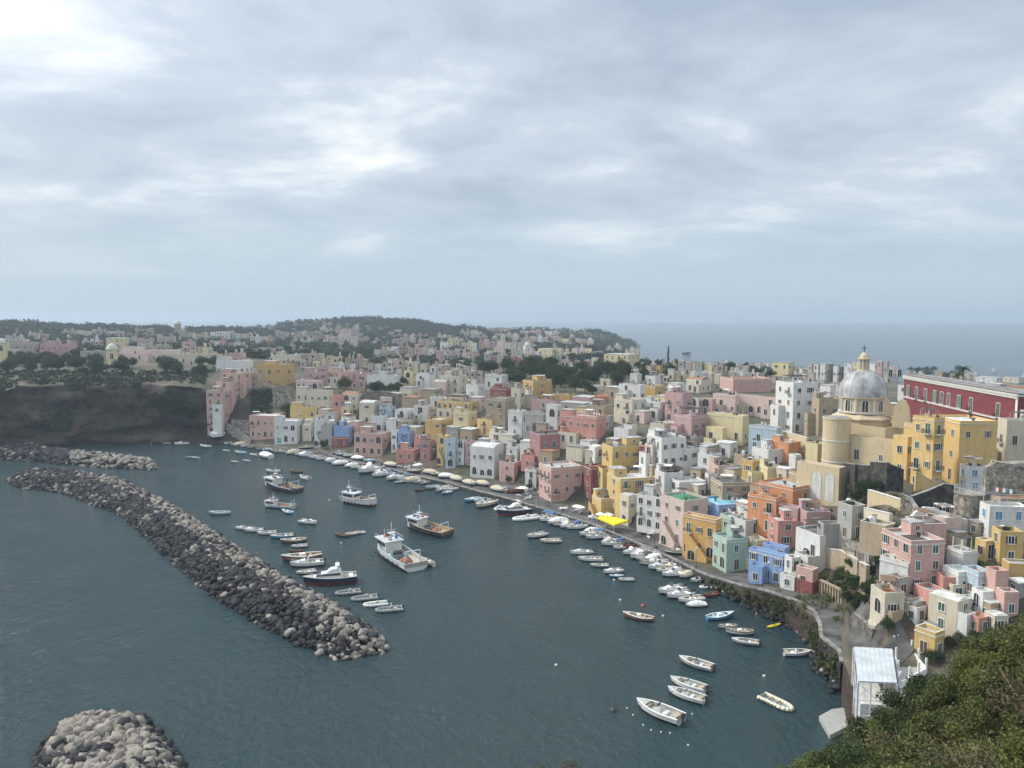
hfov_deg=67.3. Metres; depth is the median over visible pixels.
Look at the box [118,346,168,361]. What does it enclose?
house
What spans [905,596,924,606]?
house
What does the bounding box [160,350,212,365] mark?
house
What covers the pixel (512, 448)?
house
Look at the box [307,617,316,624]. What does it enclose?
boulder
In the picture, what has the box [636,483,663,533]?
house
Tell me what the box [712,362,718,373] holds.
house
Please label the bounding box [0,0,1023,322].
sky
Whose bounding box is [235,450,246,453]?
wooden boat
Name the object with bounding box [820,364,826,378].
house
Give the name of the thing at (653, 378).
house
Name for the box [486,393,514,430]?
house
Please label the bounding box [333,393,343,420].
house
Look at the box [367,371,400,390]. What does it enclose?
house
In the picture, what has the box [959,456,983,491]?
house
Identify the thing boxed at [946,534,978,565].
house
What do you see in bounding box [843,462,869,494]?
retaining wall
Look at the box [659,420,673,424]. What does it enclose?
house
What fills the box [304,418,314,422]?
house
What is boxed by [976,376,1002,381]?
house
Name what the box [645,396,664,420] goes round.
house
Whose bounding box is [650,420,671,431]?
house
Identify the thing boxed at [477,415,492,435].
house
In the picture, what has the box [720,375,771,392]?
house
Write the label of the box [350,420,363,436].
house
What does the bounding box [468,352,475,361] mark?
house
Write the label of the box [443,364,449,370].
house
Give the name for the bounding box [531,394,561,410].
house
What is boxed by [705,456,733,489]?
house
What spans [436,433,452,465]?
house
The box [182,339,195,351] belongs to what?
house
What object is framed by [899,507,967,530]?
parapet wall
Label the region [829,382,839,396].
house
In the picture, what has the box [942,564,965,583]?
house
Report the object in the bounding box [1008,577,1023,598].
house
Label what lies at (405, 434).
house
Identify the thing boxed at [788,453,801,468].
house
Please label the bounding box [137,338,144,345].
house
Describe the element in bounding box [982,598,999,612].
house
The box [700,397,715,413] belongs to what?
house
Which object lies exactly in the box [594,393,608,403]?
house
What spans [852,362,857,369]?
house
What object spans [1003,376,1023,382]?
house
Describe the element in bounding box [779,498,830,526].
house
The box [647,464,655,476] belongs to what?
house
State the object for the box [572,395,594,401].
house
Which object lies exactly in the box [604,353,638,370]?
house
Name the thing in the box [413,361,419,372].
house
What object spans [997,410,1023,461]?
house
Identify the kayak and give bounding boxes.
[766,623,780,627]
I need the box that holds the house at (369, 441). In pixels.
[354,426,390,457]
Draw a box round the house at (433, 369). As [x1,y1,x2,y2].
[430,366,436,377]
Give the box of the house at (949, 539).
[946,528,967,545]
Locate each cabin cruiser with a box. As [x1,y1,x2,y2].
[174,440,189,444]
[235,524,252,529]
[244,525,264,531]
[290,555,325,567]
[298,517,316,524]
[358,462,384,474]
[372,469,393,476]
[386,472,403,480]
[553,520,572,526]
[560,520,574,528]
[570,547,593,554]
[573,522,588,529]
[602,536,617,540]
[603,566,623,573]
[623,546,640,554]
[630,545,657,559]
[648,560,673,569]
[658,582,687,594]
[662,567,685,576]
[667,563,683,571]
[667,587,694,598]
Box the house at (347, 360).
[345,358,351,363]
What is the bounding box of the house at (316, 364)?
[312,361,319,370]
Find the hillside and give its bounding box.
[984,675,1023,759]
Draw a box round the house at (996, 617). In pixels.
[984,609,1008,628]
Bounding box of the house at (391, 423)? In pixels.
[386,417,396,430]
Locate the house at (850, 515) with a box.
[837,498,865,548]
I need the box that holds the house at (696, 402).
[693,398,700,412]
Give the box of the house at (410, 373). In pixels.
[404,367,416,385]
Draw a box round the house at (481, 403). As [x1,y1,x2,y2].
[469,396,485,411]
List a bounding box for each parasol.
[576,505,585,513]
[595,512,604,521]
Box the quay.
[271,445,841,683]
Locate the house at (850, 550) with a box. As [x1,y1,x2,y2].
[844,547,855,573]
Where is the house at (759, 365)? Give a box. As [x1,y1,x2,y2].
[755,363,762,368]
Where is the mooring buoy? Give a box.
[610,706,616,712]
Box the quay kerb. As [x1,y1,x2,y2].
[256,443,842,663]
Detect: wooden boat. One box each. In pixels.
[200,444,211,447]
[209,511,230,514]
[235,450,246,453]
[280,536,305,543]
[281,550,321,561]
[282,509,293,514]
[289,549,302,552]
[290,469,302,473]
[299,445,312,448]
[332,450,346,453]
[334,532,348,537]
[364,459,375,462]
[407,469,420,473]
[413,479,425,483]
[424,557,435,566]
[425,484,439,489]
[430,472,444,475]
[442,489,452,494]
[464,496,480,502]
[474,496,486,503]
[506,488,524,492]
[609,573,623,577]
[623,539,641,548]
[623,611,653,621]
[639,558,663,564]
[665,548,681,554]
[704,591,718,597]
[705,611,733,620]
[725,627,754,634]
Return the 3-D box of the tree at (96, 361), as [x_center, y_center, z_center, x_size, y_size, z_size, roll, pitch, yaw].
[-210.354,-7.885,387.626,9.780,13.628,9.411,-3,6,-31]
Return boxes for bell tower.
[0,338,7,362]
[105,343,118,368]
[174,320,180,333]
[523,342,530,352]
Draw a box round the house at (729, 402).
[713,389,739,413]
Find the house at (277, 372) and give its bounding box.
[256,360,293,385]
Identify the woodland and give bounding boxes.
[0,315,662,366]
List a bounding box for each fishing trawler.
[263,467,303,493]
[264,497,296,509]
[339,484,377,506]
[374,522,427,572]
[405,505,454,537]
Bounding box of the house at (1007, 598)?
[995,587,1018,617]
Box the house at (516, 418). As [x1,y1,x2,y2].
[508,409,526,439]
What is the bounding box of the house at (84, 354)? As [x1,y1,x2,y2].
[80,350,105,363]
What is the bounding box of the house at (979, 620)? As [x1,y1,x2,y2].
[967,611,988,632]
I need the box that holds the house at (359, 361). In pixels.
[356,357,364,369]
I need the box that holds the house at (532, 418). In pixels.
[523,411,545,438]
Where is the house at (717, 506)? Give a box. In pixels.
[705,492,743,516]
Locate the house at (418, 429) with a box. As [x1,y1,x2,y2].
[408,425,423,436]
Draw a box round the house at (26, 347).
[8,341,38,355]
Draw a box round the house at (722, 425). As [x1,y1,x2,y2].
[704,411,748,445]
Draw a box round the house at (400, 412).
[393,407,413,429]
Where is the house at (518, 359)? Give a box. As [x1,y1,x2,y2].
[516,357,523,366]
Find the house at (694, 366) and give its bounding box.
[691,361,695,370]
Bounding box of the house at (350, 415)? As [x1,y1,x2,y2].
[342,414,355,417]
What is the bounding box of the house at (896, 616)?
[887,609,902,622]
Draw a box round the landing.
[819,708,847,738]
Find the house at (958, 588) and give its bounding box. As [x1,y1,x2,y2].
[948,583,965,593]
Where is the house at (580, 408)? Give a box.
[576,405,585,412]
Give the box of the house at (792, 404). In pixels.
[770,375,815,432]
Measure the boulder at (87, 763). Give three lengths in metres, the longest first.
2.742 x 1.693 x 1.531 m
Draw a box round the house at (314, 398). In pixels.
[296,386,332,407]
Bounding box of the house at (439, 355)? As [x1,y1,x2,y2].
[436,350,442,362]
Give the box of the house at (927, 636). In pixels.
[914,622,945,661]
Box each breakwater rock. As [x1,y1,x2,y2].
[0,442,158,470]
[5,465,389,661]
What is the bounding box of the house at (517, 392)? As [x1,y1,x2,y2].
[511,382,524,409]
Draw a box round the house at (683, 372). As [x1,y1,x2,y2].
[680,370,685,380]
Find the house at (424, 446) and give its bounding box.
[396,434,434,462]
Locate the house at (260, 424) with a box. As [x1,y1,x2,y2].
[249,411,286,439]
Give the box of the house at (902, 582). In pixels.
[888,573,909,593]
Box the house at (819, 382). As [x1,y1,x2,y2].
[816,379,827,388]
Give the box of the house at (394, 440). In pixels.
[391,430,397,452]
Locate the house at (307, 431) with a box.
[302,423,313,440]
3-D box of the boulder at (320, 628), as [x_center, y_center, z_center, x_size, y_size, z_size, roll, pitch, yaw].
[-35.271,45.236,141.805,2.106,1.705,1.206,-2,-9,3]
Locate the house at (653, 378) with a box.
[643,371,660,384]
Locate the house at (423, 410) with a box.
[414,399,433,424]
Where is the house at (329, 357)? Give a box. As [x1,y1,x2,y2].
[326,355,333,363]
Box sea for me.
[0,322,1023,767]
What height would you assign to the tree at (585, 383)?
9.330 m
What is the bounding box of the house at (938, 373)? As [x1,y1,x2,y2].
[935,370,942,376]
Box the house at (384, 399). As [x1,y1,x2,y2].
[380,397,392,405]
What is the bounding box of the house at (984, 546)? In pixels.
[975,537,993,561]
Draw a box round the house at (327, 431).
[321,420,336,447]
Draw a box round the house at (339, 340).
[336,337,343,345]
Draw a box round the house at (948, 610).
[928,589,975,638]
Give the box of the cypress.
[666,346,669,363]
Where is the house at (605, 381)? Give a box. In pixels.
[600,374,614,387]
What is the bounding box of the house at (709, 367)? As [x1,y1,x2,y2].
[704,363,713,372]
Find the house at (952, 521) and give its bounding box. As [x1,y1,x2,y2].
[926,502,961,528]
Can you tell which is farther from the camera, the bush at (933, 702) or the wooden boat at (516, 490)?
the wooden boat at (516, 490)
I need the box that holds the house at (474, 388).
[466,379,484,399]
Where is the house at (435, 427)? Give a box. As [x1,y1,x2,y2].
[425,417,451,441]
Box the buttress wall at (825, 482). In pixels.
[796,460,845,505]
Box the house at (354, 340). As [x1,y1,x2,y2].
[350,336,357,346]
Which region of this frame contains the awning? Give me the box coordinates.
[597,515,627,525]
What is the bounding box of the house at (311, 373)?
[303,367,329,387]
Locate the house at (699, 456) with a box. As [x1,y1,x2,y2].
[676,441,721,475]
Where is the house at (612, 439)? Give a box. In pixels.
[605,437,621,442]
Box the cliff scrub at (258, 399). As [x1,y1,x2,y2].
[0,368,272,436]
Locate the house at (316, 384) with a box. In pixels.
[296,379,322,389]
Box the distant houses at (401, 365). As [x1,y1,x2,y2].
[5,325,1023,388]
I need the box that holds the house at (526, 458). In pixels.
[521,448,536,470]
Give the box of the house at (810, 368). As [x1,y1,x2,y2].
[808,364,813,372]
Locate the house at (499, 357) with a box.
[497,355,503,367]
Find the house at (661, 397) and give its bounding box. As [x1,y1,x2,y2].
[655,394,664,399]
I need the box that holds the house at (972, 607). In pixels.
[961,594,973,610]
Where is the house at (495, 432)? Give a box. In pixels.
[489,426,507,442]
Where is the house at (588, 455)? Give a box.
[585,449,598,463]
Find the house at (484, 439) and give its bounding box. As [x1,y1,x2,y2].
[478,437,489,441]
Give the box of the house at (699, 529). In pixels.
[682,511,722,562]
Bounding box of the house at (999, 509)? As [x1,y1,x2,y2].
[979,487,1023,540]
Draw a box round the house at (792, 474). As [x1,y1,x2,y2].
[788,469,796,482]
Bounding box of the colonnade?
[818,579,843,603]
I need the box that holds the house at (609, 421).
[606,415,613,429]
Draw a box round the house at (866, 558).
[864,552,877,571]
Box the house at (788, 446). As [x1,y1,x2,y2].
[772,434,800,462]
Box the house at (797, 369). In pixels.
[795,366,802,373]
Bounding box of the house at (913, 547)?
[879,508,946,591]
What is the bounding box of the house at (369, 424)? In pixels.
[364,421,375,429]
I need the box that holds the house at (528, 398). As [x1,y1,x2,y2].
[525,394,537,408]
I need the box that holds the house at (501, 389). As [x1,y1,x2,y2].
[490,383,510,396]
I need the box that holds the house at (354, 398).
[342,391,362,409]
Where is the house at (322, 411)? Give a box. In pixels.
[318,408,332,418]
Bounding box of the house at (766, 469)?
[748,457,780,481]
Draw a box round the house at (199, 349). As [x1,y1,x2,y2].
[195,347,202,352]
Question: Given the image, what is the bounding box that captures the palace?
[902,373,1023,420]
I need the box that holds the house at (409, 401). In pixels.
[402,395,423,407]
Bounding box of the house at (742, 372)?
[736,370,745,375]
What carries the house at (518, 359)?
on the terrain
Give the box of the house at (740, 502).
[736,499,747,510]
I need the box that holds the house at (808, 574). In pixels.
[796,563,817,593]
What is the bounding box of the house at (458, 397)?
[448,394,466,398]
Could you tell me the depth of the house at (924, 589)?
123.47 m
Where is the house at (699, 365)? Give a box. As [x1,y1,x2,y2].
[696,361,703,370]
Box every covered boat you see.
[233,441,244,446]
[259,451,273,458]
[285,449,299,454]
[299,451,310,456]
[332,460,348,465]
[344,462,358,467]
[351,455,363,460]
[384,461,396,466]
[404,476,420,481]
[423,468,437,473]
[438,472,453,478]
[450,475,461,481]
[462,479,474,485]
[475,480,488,486]
[490,485,503,492]
[547,516,568,524]
[583,527,597,530]
[645,553,662,559]
[679,570,693,578]
[685,600,706,607]
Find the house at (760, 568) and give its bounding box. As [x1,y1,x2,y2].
[748,541,789,583]
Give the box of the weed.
[561,757,578,767]
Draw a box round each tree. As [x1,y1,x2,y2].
[0,357,18,372]
[10,353,24,365]
[14,350,25,354]
[20,354,30,363]
[23,360,38,372]
[32,353,43,362]
[39,355,48,370]
[40,350,49,357]
[41,357,59,370]
[46,352,60,359]
[46,354,65,370]
[53,362,64,371]
[61,351,72,360]
[65,355,84,371]
[69,347,81,355]
[70,355,87,372]
[76,365,89,373]
[84,356,104,373]
[87,352,104,362]
[90,365,105,373]
[103,364,111,371]
[110,359,125,374]
[118,353,128,360]
[118,361,130,372]
[126,357,137,368]
[155,355,173,362]
[157,357,173,372]
[167,363,183,374]
[170,358,182,368]
[192,365,203,372]
[194,355,208,364]
[198,363,207,370]
[206,355,217,367]
[279,402,290,415]
[282,343,290,349]
[298,348,310,353]
[309,347,320,352]
[319,440,325,446]
[336,349,348,354]
[336,375,351,391]
[358,346,366,352]
[364,348,371,354]
[366,382,374,391]
[371,381,382,388]
[386,383,394,391]
[393,382,402,391]
[400,376,407,385]
[476,359,491,376]
[489,359,498,373]
[499,355,516,368]
[501,367,515,382]
[508,371,526,382]
[516,363,527,373]
[523,355,540,365]
[525,363,541,374]
[539,364,549,374]
[544,355,559,363]
[545,366,563,391]
[556,371,567,386]
[560,367,571,382]
[567,372,581,382]
[568,377,580,392]
[574,359,589,370]
[578,366,589,378]
[578,379,592,394]
[584,368,596,381]
[586,385,598,394]
[589,366,603,372]
[593,358,601,365]
[599,359,613,376]
[607,362,623,373]
[609,367,627,382]
[609,371,624,383]
[616,358,628,365]
[619,362,633,380]
[633,360,644,368]
[638,366,649,380]
[664,362,676,370]
[750,367,762,372]
[766,368,776,377]
[831,565,844,585]
[839,584,847,591]
[840,590,853,600]
[843,557,852,566]
[846,575,859,586]
[848,489,865,501]
[850,598,859,609]
[852,592,860,599]
[855,477,878,501]
[856,593,868,602]
[857,578,871,596]
[861,563,876,576]
[870,555,879,566]
[876,480,885,491]
[880,615,895,631]
[920,648,939,663]
[932,649,946,663]
[944,636,955,647]
[949,372,965,378]
[952,630,968,646]
[954,366,971,379]
[968,629,982,639]
[982,626,1000,636]
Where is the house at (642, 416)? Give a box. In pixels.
[633,409,651,423]
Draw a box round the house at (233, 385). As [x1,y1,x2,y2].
[206,368,251,435]
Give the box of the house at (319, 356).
[317,353,322,363]
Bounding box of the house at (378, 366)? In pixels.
[375,363,382,370]
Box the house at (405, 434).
[398,424,413,447]
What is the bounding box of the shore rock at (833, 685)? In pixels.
[695,576,849,733]
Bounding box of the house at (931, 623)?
[923,620,938,626]
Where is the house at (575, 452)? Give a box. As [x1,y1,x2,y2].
[566,443,587,461]
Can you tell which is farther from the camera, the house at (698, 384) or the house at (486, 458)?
the house at (698, 384)
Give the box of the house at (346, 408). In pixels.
[341,402,352,416]
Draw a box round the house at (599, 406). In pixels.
[586,398,612,414]
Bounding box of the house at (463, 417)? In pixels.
[453,406,476,426]
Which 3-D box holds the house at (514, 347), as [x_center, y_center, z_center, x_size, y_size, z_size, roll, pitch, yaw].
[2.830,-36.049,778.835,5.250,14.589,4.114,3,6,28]
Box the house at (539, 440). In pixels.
[530,430,559,464]
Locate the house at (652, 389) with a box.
[645,382,664,395]
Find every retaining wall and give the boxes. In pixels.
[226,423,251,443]
[231,420,249,436]
[272,386,293,407]
[362,391,402,408]
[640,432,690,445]
[782,430,808,455]
[825,548,869,594]
[842,539,871,572]
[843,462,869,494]
[853,612,876,637]
[863,507,892,521]
[867,489,900,510]
[869,461,903,491]
[900,493,924,515]
[910,483,957,512]
[914,471,944,491]
[983,460,1023,500]
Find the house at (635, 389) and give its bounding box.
[619,379,644,397]
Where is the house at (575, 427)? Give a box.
[559,408,605,448]
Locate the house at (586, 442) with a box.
[580,439,597,448]
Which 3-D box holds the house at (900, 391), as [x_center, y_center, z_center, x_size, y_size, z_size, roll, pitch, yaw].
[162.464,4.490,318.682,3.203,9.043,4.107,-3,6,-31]
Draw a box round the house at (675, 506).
[659,487,707,547]
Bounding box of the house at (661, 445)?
[639,427,685,475]
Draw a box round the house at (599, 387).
[576,384,603,390]
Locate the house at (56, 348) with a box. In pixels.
[40,341,76,355]
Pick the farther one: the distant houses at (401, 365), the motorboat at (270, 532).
the distant houses at (401, 365)
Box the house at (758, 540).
[746,534,768,568]
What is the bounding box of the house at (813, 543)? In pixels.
[795,517,838,572]
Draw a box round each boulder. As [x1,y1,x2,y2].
[51,751,61,757]
[67,758,76,764]
[68,750,79,759]
[74,756,86,761]
[83,759,92,767]
[86,749,96,756]
[91,756,103,762]
[97,749,108,756]
[101,761,109,767]
[108,732,123,742]
[109,760,119,767]
[111,749,123,760]
[114,762,125,767]
[116,758,125,762]
[123,759,139,767]
[125,744,139,749]
[126,749,136,757]
[129,763,139,767]
[130,755,140,762]
[132,736,142,743]
[134,749,143,756]
[141,750,150,757]
[147,755,154,761]
[149,750,156,756]
[294,610,302,617]
[304,601,311,607]
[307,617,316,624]
[313,620,321,625]
[315,625,324,632]
[319,614,326,621]
[325,624,332,632]
[328,618,333,624]
[334,627,341,634]
[336,620,346,628]
[338,635,348,641]
[342,626,350,636]
[357,628,366,635]
[358,636,367,640]
[367,632,378,637]
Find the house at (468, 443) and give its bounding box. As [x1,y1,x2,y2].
[465,440,478,465]
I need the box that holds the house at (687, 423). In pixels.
[670,407,707,436]
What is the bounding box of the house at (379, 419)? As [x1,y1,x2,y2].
[370,410,387,430]
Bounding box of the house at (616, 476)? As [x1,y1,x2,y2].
[588,436,654,517]
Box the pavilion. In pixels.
[851,647,897,734]
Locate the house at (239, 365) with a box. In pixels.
[216,357,252,372]
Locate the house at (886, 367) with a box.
[883,361,889,378]
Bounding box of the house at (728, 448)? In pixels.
[715,440,737,457]
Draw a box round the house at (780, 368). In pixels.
[772,361,794,376]
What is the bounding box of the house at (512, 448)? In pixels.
[506,439,519,460]
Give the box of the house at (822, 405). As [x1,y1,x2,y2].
[804,392,838,435]
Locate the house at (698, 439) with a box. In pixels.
[690,430,703,446]
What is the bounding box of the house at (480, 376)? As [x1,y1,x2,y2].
[476,371,483,383]
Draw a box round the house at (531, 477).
[525,463,538,489]
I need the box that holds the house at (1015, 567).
[1002,558,1023,577]
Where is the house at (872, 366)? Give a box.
[869,363,876,371]
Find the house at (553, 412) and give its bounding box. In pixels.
[546,404,560,429]
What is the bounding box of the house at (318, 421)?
[314,415,327,447]
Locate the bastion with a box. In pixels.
[952,484,985,518]
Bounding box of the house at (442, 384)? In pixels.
[433,379,448,395]
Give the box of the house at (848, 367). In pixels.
[844,363,852,376]
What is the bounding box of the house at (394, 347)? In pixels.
[391,346,398,352]
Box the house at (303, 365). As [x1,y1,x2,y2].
[300,361,306,371]
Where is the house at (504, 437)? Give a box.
[500,432,517,443]
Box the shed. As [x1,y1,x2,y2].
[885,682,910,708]
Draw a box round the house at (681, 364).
[678,360,685,369]
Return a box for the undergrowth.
[951,658,1023,761]
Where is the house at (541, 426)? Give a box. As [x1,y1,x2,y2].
[536,422,547,430]
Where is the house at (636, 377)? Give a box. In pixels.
[630,370,641,383]
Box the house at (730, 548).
[712,508,748,572]
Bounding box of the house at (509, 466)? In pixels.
[499,454,520,482]
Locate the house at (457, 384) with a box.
[440,371,466,393]
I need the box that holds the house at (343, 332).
[340,329,347,336]
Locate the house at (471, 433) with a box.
[460,427,478,439]
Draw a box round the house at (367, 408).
[359,400,380,422]
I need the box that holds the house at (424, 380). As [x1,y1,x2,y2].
[416,372,434,388]
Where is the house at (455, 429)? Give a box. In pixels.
[446,425,464,438]
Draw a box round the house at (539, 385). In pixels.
[523,375,551,398]
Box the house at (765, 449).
[752,439,782,463]
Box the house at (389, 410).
[379,401,395,417]
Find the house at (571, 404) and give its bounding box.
[560,400,589,408]
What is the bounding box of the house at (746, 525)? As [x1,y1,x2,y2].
[728,504,755,537]
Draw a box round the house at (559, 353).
[556,349,563,358]
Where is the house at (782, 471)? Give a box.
[775,466,794,477]
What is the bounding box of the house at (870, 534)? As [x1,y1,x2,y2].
[856,514,895,592]
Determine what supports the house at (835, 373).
on the terrain
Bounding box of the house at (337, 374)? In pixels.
[327,367,356,387]
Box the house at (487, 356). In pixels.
[484,353,491,361]
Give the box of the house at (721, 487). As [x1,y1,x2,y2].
[710,473,750,499]
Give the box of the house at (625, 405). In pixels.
[614,393,644,424]
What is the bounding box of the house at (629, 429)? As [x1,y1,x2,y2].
[614,422,636,437]
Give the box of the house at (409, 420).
[403,413,417,424]
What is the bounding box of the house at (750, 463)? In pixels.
[741,456,759,479]
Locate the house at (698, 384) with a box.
[686,377,710,392]
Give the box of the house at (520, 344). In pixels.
[518,342,524,352]
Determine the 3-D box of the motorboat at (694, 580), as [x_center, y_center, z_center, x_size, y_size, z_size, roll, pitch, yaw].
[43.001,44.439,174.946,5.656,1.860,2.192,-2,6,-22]
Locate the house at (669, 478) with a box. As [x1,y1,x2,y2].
[655,463,705,492]
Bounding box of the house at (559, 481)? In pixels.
[537,459,581,501]
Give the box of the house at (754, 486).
[749,481,758,491]
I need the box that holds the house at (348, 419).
[341,413,355,425]
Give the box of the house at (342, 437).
[332,420,353,447]
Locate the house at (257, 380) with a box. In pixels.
[252,370,263,387]
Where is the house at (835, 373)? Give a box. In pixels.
[833,365,839,381]
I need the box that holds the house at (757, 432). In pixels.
[748,422,781,453]
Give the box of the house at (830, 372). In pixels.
[825,363,832,382]
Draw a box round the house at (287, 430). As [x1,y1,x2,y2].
[274,415,304,444]
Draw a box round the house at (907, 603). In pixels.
[904,594,918,614]
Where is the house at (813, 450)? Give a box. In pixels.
[805,440,821,461]
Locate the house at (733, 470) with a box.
[722,466,741,476]
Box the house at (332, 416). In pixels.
[326,412,338,422]
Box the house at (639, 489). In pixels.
[635,486,643,493]
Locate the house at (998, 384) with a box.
[985,382,1005,386]
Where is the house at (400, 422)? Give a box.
[398,420,404,429]
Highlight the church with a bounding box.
[821,346,910,465]
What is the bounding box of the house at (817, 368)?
[813,363,819,378]
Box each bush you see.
[773,763,803,767]
[790,758,806,767]
[794,753,811,766]
[801,749,817,759]
[803,764,829,767]
[807,741,873,767]
[807,750,842,767]
[816,739,855,767]
[826,732,865,753]
[834,748,888,767]
[841,725,870,742]
[845,708,889,742]
[847,735,900,766]
[852,722,947,761]
[852,745,886,763]
[857,736,934,767]
[860,717,917,747]
[866,703,901,736]
[869,739,939,767]
[870,705,924,738]
[875,688,921,715]
[877,758,939,767]
[882,721,951,758]
[884,687,911,735]
[885,691,918,724]
[886,761,913,767]
[893,754,979,766]
[894,727,948,745]
[895,757,917,767]
[896,709,986,750]
[896,723,928,739]
[902,682,927,717]
[902,685,953,715]
[903,668,972,701]
[904,741,998,767]
[911,673,991,712]
[913,686,952,713]
[918,762,950,767]
[921,718,998,760]
[925,711,945,738]
[925,719,966,753]
[929,671,959,708]
[933,693,987,732]
[934,747,970,767]
[940,702,1013,760]
[940,739,973,764]
[942,662,968,707]
[944,645,1011,696]
[944,685,1007,728]
[946,737,1023,767]
[950,634,1004,666]
[954,739,998,764]
[954,760,971,767]
[956,696,1023,745]
[958,648,1016,703]
[968,663,1023,701]
[969,663,1023,722]
[977,669,1023,706]
[977,736,1011,762]
[978,622,1022,650]
[979,635,1020,667]
[980,633,1023,661]
[980,634,1022,680]
[981,721,1023,767]
[999,631,1023,664]
[999,643,1023,698]
[1005,627,1023,663]
[1010,616,1023,646]
[1015,613,1023,627]
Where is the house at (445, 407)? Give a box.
[436,395,477,420]
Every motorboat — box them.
[257,530,277,534]
[266,468,282,472]
[270,532,294,538]
[291,543,308,547]
[296,568,316,574]
[300,474,311,479]
[342,452,357,456]
[345,530,360,535]
[350,464,365,468]
[436,483,452,488]
[442,486,458,491]
[476,496,498,508]
[527,530,548,538]
[540,537,562,542]
[578,555,604,561]
[579,529,602,536]
[590,563,609,567]
[618,576,634,580]
[637,697,685,725]
[649,556,668,563]
[655,559,675,568]
[656,565,667,572]
[668,686,707,704]
[670,676,708,693]
[678,594,705,602]
[679,655,715,672]
[691,575,701,582]
[718,623,737,628]
[732,637,760,646]
[781,647,811,656]
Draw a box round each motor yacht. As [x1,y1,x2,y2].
[303,562,356,584]
[497,497,532,515]
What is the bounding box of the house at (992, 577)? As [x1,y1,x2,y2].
[962,565,1008,594]
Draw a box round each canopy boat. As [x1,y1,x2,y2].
[301,450,314,456]
[310,452,326,458]
[316,453,330,460]
[397,473,413,480]
[538,510,552,519]
[539,511,559,521]
[566,520,583,529]
[586,528,609,539]
[601,535,624,545]
[613,540,631,549]
[636,551,652,559]
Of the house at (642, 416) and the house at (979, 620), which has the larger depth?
the house at (642, 416)
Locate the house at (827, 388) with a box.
[820,384,835,396]
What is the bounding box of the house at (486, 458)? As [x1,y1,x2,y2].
[470,441,503,478]
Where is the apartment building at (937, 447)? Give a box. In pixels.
[892,407,998,485]
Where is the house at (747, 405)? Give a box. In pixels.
[739,394,759,415]
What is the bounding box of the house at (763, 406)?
[754,396,774,418]
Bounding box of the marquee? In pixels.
[210,431,224,436]
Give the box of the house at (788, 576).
[780,554,800,590]
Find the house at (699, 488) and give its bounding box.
[690,483,705,495]
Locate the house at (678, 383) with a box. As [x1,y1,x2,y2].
[668,382,685,390]
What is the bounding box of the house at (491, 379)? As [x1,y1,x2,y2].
[485,370,507,389]
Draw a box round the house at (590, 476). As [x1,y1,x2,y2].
[584,444,604,501]
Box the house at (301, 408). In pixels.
[290,402,322,418]
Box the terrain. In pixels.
[0,318,1023,730]
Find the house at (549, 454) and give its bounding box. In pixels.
[540,448,559,461]
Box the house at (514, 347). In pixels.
[512,341,517,353]
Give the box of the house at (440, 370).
[437,366,443,378]
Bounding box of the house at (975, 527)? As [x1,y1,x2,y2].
[967,518,983,536]
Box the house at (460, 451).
[457,435,467,464]
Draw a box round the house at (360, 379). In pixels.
[355,369,369,389]
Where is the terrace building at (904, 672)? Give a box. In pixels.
[893,635,927,690]
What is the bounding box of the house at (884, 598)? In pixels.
[868,574,904,625]
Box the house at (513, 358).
[509,356,515,368]
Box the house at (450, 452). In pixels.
[445,433,458,468]
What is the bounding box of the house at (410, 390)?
[400,386,419,395]
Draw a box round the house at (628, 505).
[620,492,636,525]
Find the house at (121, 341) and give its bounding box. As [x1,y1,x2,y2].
[106,337,129,346]
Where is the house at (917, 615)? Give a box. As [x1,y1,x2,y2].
[908,605,926,624]
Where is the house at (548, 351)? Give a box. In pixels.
[538,348,557,358]
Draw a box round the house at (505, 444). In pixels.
[498,441,506,459]
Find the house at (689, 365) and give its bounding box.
[686,361,692,378]
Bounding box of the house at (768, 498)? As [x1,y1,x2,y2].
[747,477,808,536]
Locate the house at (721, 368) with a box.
[719,363,723,375]
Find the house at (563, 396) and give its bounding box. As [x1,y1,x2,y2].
[549,391,575,400]
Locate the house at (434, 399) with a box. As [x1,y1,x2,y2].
[430,391,446,407]
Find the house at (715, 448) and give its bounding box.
[699,442,718,452]
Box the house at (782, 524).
[767,507,796,549]
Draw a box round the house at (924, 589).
[913,571,955,616]
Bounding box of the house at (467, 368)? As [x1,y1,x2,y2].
[464,366,470,374]
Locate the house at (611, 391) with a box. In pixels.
[605,385,618,398]
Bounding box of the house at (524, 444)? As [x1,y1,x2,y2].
[520,439,529,460]
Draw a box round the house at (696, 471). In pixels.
[690,466,705,479]
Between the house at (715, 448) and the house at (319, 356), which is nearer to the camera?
the house at (715, 448)
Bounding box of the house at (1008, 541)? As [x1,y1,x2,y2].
[991,525,1023,564]
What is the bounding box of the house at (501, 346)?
[497,341,504,353]
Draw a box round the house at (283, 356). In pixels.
[273,351,300,365]
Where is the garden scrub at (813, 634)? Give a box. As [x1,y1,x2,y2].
[338,382,1023,679]
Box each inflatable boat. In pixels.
[335,587,361,595]
[351,593,378,600]
[363,599,388,606]
[375,604,403,612]
[494,504,505,510]
[512,513,539,520]
[757,692,793,711]
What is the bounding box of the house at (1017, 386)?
[1006,385,1023,389]
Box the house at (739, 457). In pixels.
[734,450,751,466]
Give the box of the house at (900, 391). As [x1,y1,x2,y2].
[897,383,903,400]
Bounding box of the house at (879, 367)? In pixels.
[876,361,883,377]
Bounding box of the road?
[836,593,914,666]
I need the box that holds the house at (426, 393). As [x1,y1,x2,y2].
[420,388,441,401]
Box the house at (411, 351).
[408,348,414,356]
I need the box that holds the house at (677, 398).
[664,385,692,420]
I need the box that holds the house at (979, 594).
[971,586,994,611]

